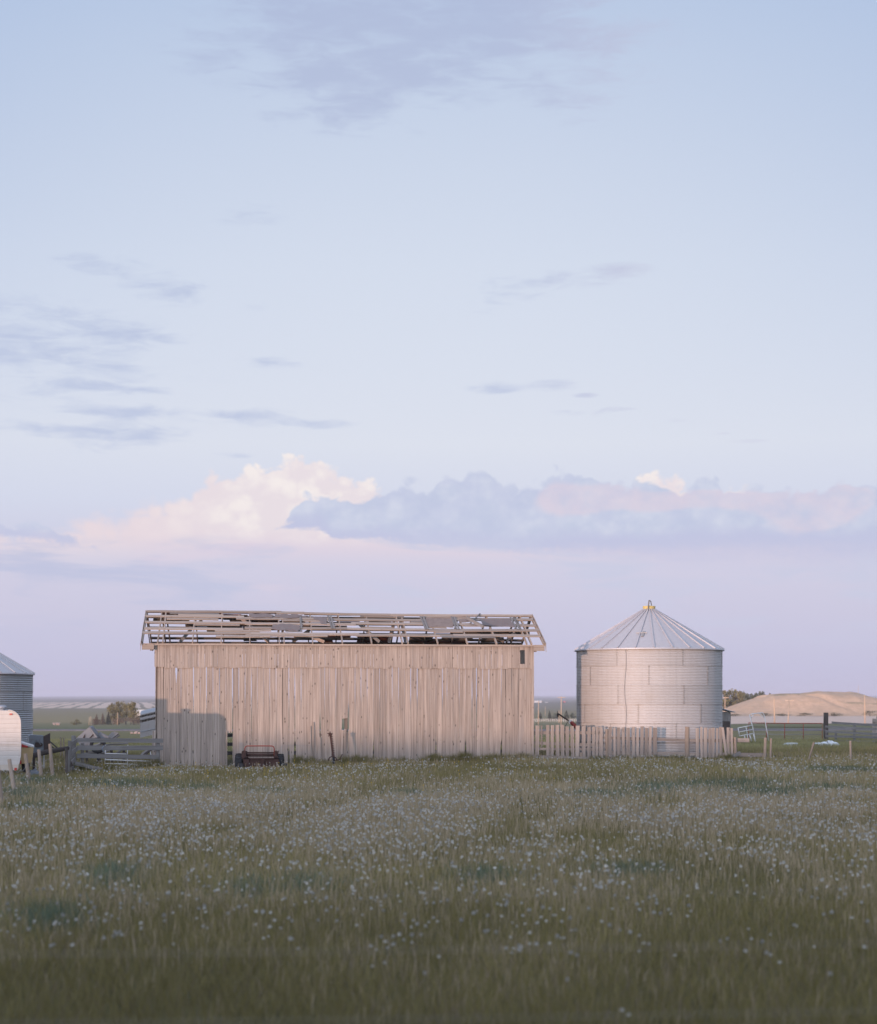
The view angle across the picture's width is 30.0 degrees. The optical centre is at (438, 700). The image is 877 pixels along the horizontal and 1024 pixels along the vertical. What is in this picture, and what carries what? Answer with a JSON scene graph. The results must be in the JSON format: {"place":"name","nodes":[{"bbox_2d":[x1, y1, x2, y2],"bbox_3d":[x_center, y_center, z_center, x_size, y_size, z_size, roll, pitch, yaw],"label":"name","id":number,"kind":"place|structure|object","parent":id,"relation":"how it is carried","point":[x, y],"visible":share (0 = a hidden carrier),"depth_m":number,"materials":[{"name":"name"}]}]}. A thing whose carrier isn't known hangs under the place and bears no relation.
{"place":"outdoors","nodes":[
{"label":"outdoors","id":0,"kind":"place"},
{"bbox_2d":[0,736,876,1023],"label":"grass","id":1,"kind":"structure","parent":0,"point":[598,956],"depth_m":19.60,"materials":[{"name":"green plant"}]},
{"bbox_2d":[0,696,876,1023],"bbox_3d":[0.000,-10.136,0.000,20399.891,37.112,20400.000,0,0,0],"label":"ground","id":2,"kind":"structure","parent":0,"point":[62,712],"depth_m":22.64,"materials":[{"name":"green plant"}]},
{"bbox_2d":[0,705,21,769],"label":"camper trailer","id":3,"kind":"object","parent":2,"relation":"on","point":[10,735],"visible":1,"depth_m":58.00,"materials":[{"name":"white metal"}]},
{"bbox_2d":[0,653,34,742],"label":"grain bin","id":4,"kind":"object","parent":2,"relation":"on","point":[16,687],"visible":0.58,"depth_m":71.03,"materials":[{"name":"metal"}]},
{"bbox_2d":[0,744,53,802],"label":"wire fence","id":5,"kind":"object","parent":2,"relation":"on","point":[28,771],"visible":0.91,"depth_m":52.95,"materials":[{"name":"grey wood"}]},
{"bbox_2d":[20,741,33,771],"bbox_3d":[-15.243,2.065,60.278,0.696,1.155,1.767,0,0,-13],"label":"utility trailer","id":6,"kind":"object","parent":2,"relation":"on","point":[28,748],"visible":0.56,"depth_m":59.50,"materials":[{"name":"white paint"}]},
{"bbox_2d":[30,768,38,774],"bbox_3d":[-14.584,2.573,59.000,0.620,0.266,0.600,0,0,0],"label":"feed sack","id":7,"kind":"object","parent":2,"relation":"on","point":[36,772],"visible":0.35,"depth_m":58.83,"materials":[{"name":"blue fabric"}]},
{"bbox_2d":[28,733,57,752],"bbox_3d":[-15.424,1.732,63.245,0.816,0.946,1.959,0,0,-37],"label":"machine cabinet","id":8,"kind":"object","parent":2,"relation":"on","point":[41,742],"visible":0.66,"depth_m":63.00,"materials":[{"name":"grey metal"}]},
{"bbox_2d":[32,746,69,772],"bbox_3d":[-14.288,2.191,60.691,1.394,0.943,1.505,0,0,0],"label":"log rail","id":9,"kind":"object","parent":2,"relation":"on","point":[55,750],"visible":0.8,"depth_m":60.06,"materials":[{"name":"grey wood"}]},
{"bbox_2d":[91,718,100,724],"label":"shrub","id":10,"kind":"object","parent":2,"relation":"on","point":[95,721],"visible":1,"depth_m":550.66,"materials":[{"name":"green plant"}]},
{"bbox_2d":[90,737,105,762],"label":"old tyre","id":11,"kind":"object","parent":2,"relation":"on","point":[96,751],"visible":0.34,"depth_m":69.81,"materials":[{"name":"rubber"}]},
{"bbox_2d":[99,713,105,724],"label":"conifer tree","id":12,"kind":"object","parent":2,"relation":"on","point":[102,722],"visible":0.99,"depth_m":555.91,"materials":[{"name":"green plant"}]},
{"bbox_2d":[105,712,110,724],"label":"conifer tree","id":13,"kind":"object","parent":2,"relation":"on","point":[108,719],"visible":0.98,"depth_m":556.78,"materials":[{"name":"green plant"}]},
{"bbox_2d":[107,703,120,720],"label":"leafy tree","id":14,"kind":"object","parent":2,"relation":"on","point":[111,707],"visible":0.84,"depth_m":564.48,"materials":[{"name":"green plant"}]},
{"bbox_2d":[68,736,162,771],"bbox_3d":[-13.105,2.117,64.598,1.325,1.475,4.904,0,0,36],"label":"board fence","id":15,"kind":"object","parent":2,"relation":"on","point":[82,747],"visible":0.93,"depth_m":64.67,"materials":[{"name":"grey wood"}]},
{"bbox_2d":[84,732,151,762],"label":"plank pile","id":16,"kind":"object","parent":2,"relation":"on","point":[116,735],"visible":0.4,"depth_m":71.05,"materials":[{"name":"grey wood"}]},
{"bbox_2d":[77,726,99,744],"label":"scrap metal housing","id":17,"kind":"object","parent":16,"relation":"on","point":[90,732],"visible":0.56,"depth_m":70.00,"materials":[{"name":"grey metal"}]},
{"bbox_2d":[98,732,108,753],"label":"steel sheet","id":18,"kind":"object","parent":16,"relation":"on","point":[101,735],"visible":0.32,"depth_m":70.20,"materials":[{"name":"silver metal"}]},
{"bbox_2d":[110,718,126,723],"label":"shrub","id":19,"kind":"object","parent":2,"relation":"on","point":[119,719],"visible":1,"depth_m":551.47,"materials":[{"name":"green plant"}]},
{"bbox_2d":[114,701,125,723],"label":"leafy tree","id":20,"kind":"object","parent":2,"relation":"on","point":[119,704],"visible":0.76,"depth_m":569.64,"materials":[{"name":"green plant"}]},
{"bbox_2d":[119,703,130,723],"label":"leafy tree","id":21,"kind":"object","parent":2,"relation":"on","point":[125,709],"visible":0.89,"depth_m":565.36,"materials":[{"name":"green plant"}]},
{"bbox_2d":[104,745,151,765],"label":"metal gate","id":22,"kind":"structure","parent":2,"relation":"on","point":[127,760],"depth_m":66.18,"materials":[{"name":"silver metal"}]},
{"bbox_2d":[122,717,138,724],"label":"shrub","id":23,"kind":"object","parent":2,"relation":"on","point":[131,720],"visible":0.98,"depth_m":551.57,"materials":[{"name":"green plant"}]},
{"bbox_2d":[127,701,139,724],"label":"leafy tree","id":24,"kind":"object","parent":2,"relation":"on","point":[131,708],"visible":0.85,"depth_m":561.66,"materials":[{"name":"green plant"}]},
{"bbox_2d":[140,708,154,737],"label":"stock trailer","id":25,"kind":"object","parent":2,"relation":"on","point":[147,722],"visible":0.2,"depth_m":80.00,"materials":[{"name":"metal"}]},
{"bbox_2d":[235,745,286,767],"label":"rusty spreader","id":26,"kind":"object","parent":2,"relation":"on","point":[241,759],"visible":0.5,"depth_m":65.52,"materials":[{"name":"metal"}]},
{"bbox_2d":[104,756,554,790],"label":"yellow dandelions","id":27,"kind":"object","parent":2,"relation":"on","point":[305,770],"visible":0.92,"depth_m":57.53,"materials":[{"name":"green plant"}]},
{"bbox_2d":[327,732,342,764],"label":"sickle mower","id":28,"kind":"object","parent":2,"relation":"on","point":[330,734],"visible":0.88,"depth_m":66.58,"materials":[{"name":"metal"}]},
{"bbox_2d":[140,610,545,766],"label":"barn","id":29,"kind":"structure","parent":2,"relation":"on","point":[305,686],"depth_m":68.09,"materials":[{"name":"brown wood"}]},
{"bbox_2d":[61,750,737,770],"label":"tall weeds","id":30,"kind":"object","parent":2,"relation":"on","point":[432,757],"visible":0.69,"depth_m":67.70,"materials":[{"name":"green plant"}]},
{"bbox_2d":[0,750,876,1023],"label":"dry stalks","id":31,"kind":"object","parent":2,"relation":"on","point":[774,803],"visible":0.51,"depth_m":31.94,"materials":[{"name":"plant"}]},
{"bbox_2d":[0,753,876,916],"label":"dandelion field","id":32,"kind":"structure","parent":2,"relation":"on","point":[122,824],"depth_m":33.46,"materials":[{"name":"white plant"}]},
{"bbox_2d":[517,947,521,977],"bbox_3d":[0.773,2.552,15.656,0.050,0.383,0.048,0,0,26],"label":"dandelion","id":33,"kind":"object","parent":2,"relation":"on","point":[519,949],"visible":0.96,"depth_m":15.65,"materials":[{"name":"plant"}]},
{"bbox_2d":[537,719,576,721],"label":"valley fence","id":34,"kind":"object","parent":2,"relation":"on","point":[552,720],"visible":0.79,"depth_m":639.94,"materials":[{"name":"white paint"}]},
{"bbox_2d":[562,710,569,719],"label":"conifer tree","id":35,"kind":"object","parent":2,"relation":"on","point":[566,715],"visible":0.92,"depth_m":689.73,"materials":[{"name":"green plant"}]},
{"bbox_2d":[557,713,576,729],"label":"grain auger","id":36,"kind":"object","parent":2,"relation":"on","point":[571,722],"visible":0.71,"depth_m":72.56,"materials":[{"name":"red paint"}]},
{"bbox_2d":[574,600,724,757],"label":"grain bin","id":37,"kind":"object","parent":2,"relation":"on","point":[648,666],"visible":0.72,"depth_m":70.50,"materials":[{"name":"metal"}]},
{"bbox_2d":[528,725,771,759],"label":"picket fence","id":38,"kind":"object","parent":2,"relation":"on","point":[608,737],"visible":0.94,"depth_m":69.17,"materials":[{"name":"brown wood"}]},
{"bbox_2d":[722,690,728,708],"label":"leafy tree","id":39,"kind":"object","parent":2,"relation":"on","point":[725,701],"visible":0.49,"depth_m":722.06,"materials":[{"name":"green plant"}]},
{"bbox_2d":[723,690,731,706],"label":"leafy tree","id":40,"kind":"object","parent":2,"relation":"on","point":[727,694],"visible":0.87,"depth_m":725.84,"materials":[{"name":"green plant"}]},
{"bbox_2d":[722,708,734,742],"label":"shed","id":41,"kind":"structure","parent":2,"relation":"on","point":[726,718],"depth_m":95.98,"materials":[{"name":"silver metal"}]},
{"bbox_2d":[722,721,729,742],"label":"door","id":42,"kind":"structure","parent":41,"relation":"in","point":[726,724],"depth_m":95.96,"materials":[{"name":"wood"}]},
{"bbox_2d":[728,690,736,705],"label":"leafy tree","id":43,"kind":"object","parent":2,"relation":"on","point":[731,702],"visible":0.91,"depth_m":726.47,"materials":[{"name":"green plant"}]},
{"bbox_2d":[731,689,739,702],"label":"leafy tree","id":44,"kind":"object","parent":2,"relation":"on","point":[736,696],"visible":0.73,"depth_m":730.43,"materials":[{"name":"green plant"}]},
{"bbox_2d":[736,691,744,703],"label":"leafy tree","id":45,"kind":"object","parent":2,"relation":"on","point":[740,696],"visible":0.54,"depth_m":725.22,"materials":[{"name":"green plant"}]},
{"bbox_2d":[744,693,751,700],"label":"leafy tree","id":46,"kind":"object","parent":2,"relation":"on","point":[747,696],"visible":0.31,"depth_m":707.96,"materials":[{"name":"green plant"}]},
{"bbox_2d":[738,712,768,741],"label":"cattle chute frame","id":47,"kind":"object","parent":2,"relation":"on","point":[746,730],"visible":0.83,"depth_m":105.97,"materials":[{"name":"white paint"}]},
{"bbox_2d":[748,722,822,738],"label":"pipe gate","id":48,"kind":"structure","parent":2,"relation":"on","point":[803,734],"depth_m":117.98,"materials":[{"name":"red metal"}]},
{"bbox_2d":[808,742,814,758],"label":"wooden stake","id":49,"kind":"object","parent":2,"relation":"on","point":[812,747],"visible":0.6,"depth_m":67.97,"materials":[{"name":"brown wood"}]},
{"bbox_2d":[818,740,840,745],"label":"plastic sheet","id":50,"kind":"object","parent":2,"relation":"on","point":[830,742],"visible":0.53,"depth_m":91.65,"materials":[{"name":"white plastic"}]},
{"bbox_2d":[823,713,876,742],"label":"rail fence","id":51,"kind":"object","parent":2,"relation":"on","point":[826,731],"visible":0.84,"depth_m":105.42,"materials":[{"name":"grey wood"}]},
{"bbox_2d":[849,741,851,758],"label":"fence post","id":52,"kind":"object","parent":2,"relation":"on","point":[850,746],"visible":0.6,"depth_m":66.96,"materials":[{"name":"brown wood"}]},
{"bbox_2d":[863,945,866,975],"bbox_3d":[4.120,2.546,15.833,0.043,0.365,0.044,0,0,-35],"label":"dandelion","id":53,"kind":"object","parent":2,"relation":"on","point":[865,958],"visible":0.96,"depth_m":15.82,"materials":[{"name":"plant"}]},
{"bbox_2d":[863,711,876,715],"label":"shrub","id":54,"kind":"object","parent":2,"relation":"on","point":[868,712],"visible":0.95,"depth_m":599.78,"materials":[{"name":"plant"}]},
{"bbox_2d":[872,716,876,738],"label":"windbreak panel","id":55,"kind":"object","parent":2,"relation":"on","point":[874,721],"visible":0.45,"depth_m":116.14,"materials":[{"name":"grey wood"}]},
{"bbox_2d":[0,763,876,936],"bbox_3d":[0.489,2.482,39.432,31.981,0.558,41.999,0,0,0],"label":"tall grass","id":56,"kind":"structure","parent":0,"point":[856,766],"depth_m":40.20,"materials":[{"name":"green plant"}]},
{"bbox_2d":[0,0,876,696],"label":"sky","id":57,"kind":"structure","parent":0,"point":[562,313],"materials":[{"name":"blue"}]},
{"bbox_2d":[33,728,859,730],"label":"road","id":58,"kind":"structure","parent":0,"point":[829,729],"depth_m":237.32,"materials":[{"name":"grey asphalt"}]},
{"bbox_2d":[722,691,876,715],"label":"hill","id":59,"kind":"structure","parent":0,"point":[817,703],"depth_m":614.02,"materials":[{"name":"beige sand"}]},
{"bbox_2d":[731,716,875,723],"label":"gravel yard","id":60,"kind":"structure","parent":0,"point":[784,719],"depth_m":535.98,"materials":[{"name":"grey gravel"}]}
]}

